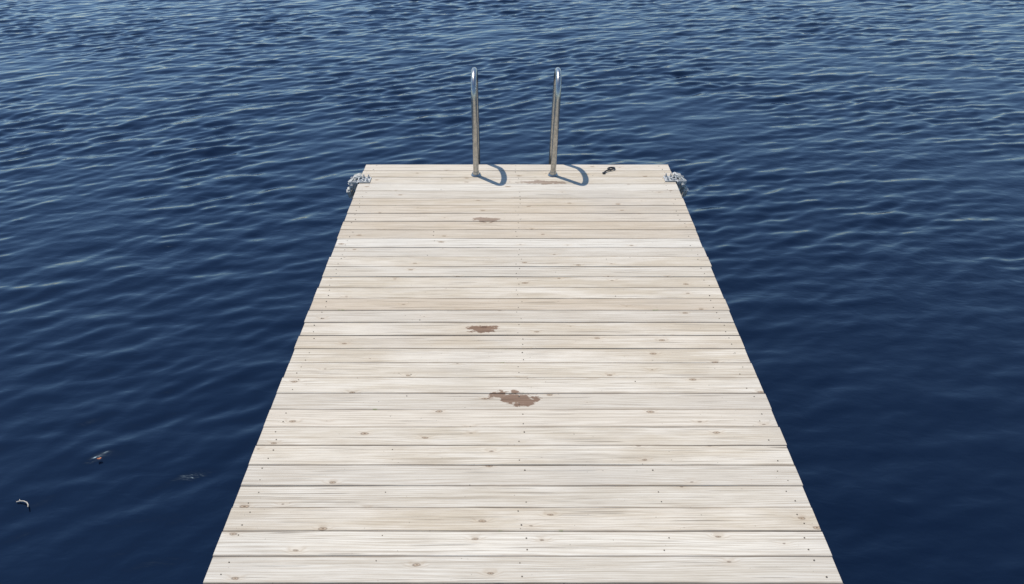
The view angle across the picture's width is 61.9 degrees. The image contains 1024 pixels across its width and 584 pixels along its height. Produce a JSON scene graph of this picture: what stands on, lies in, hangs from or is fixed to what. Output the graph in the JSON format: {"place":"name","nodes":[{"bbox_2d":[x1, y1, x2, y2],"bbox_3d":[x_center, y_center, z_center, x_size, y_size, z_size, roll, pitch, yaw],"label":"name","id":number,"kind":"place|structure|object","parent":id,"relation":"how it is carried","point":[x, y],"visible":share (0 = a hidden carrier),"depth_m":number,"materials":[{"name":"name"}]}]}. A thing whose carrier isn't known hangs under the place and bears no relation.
{"place":"outdoors","nodes":[
{"label":"outdoors","id":0,"kind":"place"},
{"bbox_2d":[0,0,1023,583],"bbox_3d":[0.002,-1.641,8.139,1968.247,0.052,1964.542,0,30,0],"label":"water","id":1,"kind":"structure","parent":0,"point":[176,176],"depth_m":6.38,"materials":[{"name":"blue liquid"}]},
{"bbox_2d":[203,164,842,583],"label":"wooden dock","id":2,"kind":"object","parent":1,"relation":"on","point":[513,374],"visible":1,"depth_m":3.74,"materials":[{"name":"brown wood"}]},
{"bbox_2d":[346,173,371,198],"bbox_3d":[-1.073,-0.715,5.974,0.175,0.195,0.173,0,30,0],"label":"dock bracket","id":3,"kind":"object","parent":2,"relation":"attached to","point":[355,180],"visible":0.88,"depth_m":5.93,"materials":[{"name":"metal"}]},
{"bbox_2d":[471,67,560,176],"bbox_3d":[0.022,-0.760,6.253,0.624,1.770,0.366,0,30,0],"label":"swim ladder","id":4,"kind":"object","parent":2,"relation":"attached to","point":[555,116],"visible":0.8,"depth_m":5.89,"materials":[{"name":"silver metal"}]},
{"bbox_2d":[663,172,687,197],"bbox_3d":[1.151,-0.725,5.991,0.175,0.195,0.173,0,30,0],"label":"dock bracket","id":5,"kind":"object","parent":2,"relation":"attached to","point":[679,180],"visible":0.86,"depth_m":5.95,"materials":[{"name":"metal"}]},
{"bbox_2d":[602,167,614,173],"bbox_3d":[0.683,-0.873,6.104,0.058,0.019,0.147,27,40,37],"label":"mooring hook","id":6,"kind":"object","parent":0,"point":[613,168],"visible":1,"depth_m":6.09,"materials":[{"name":"black metal"}]}
]}

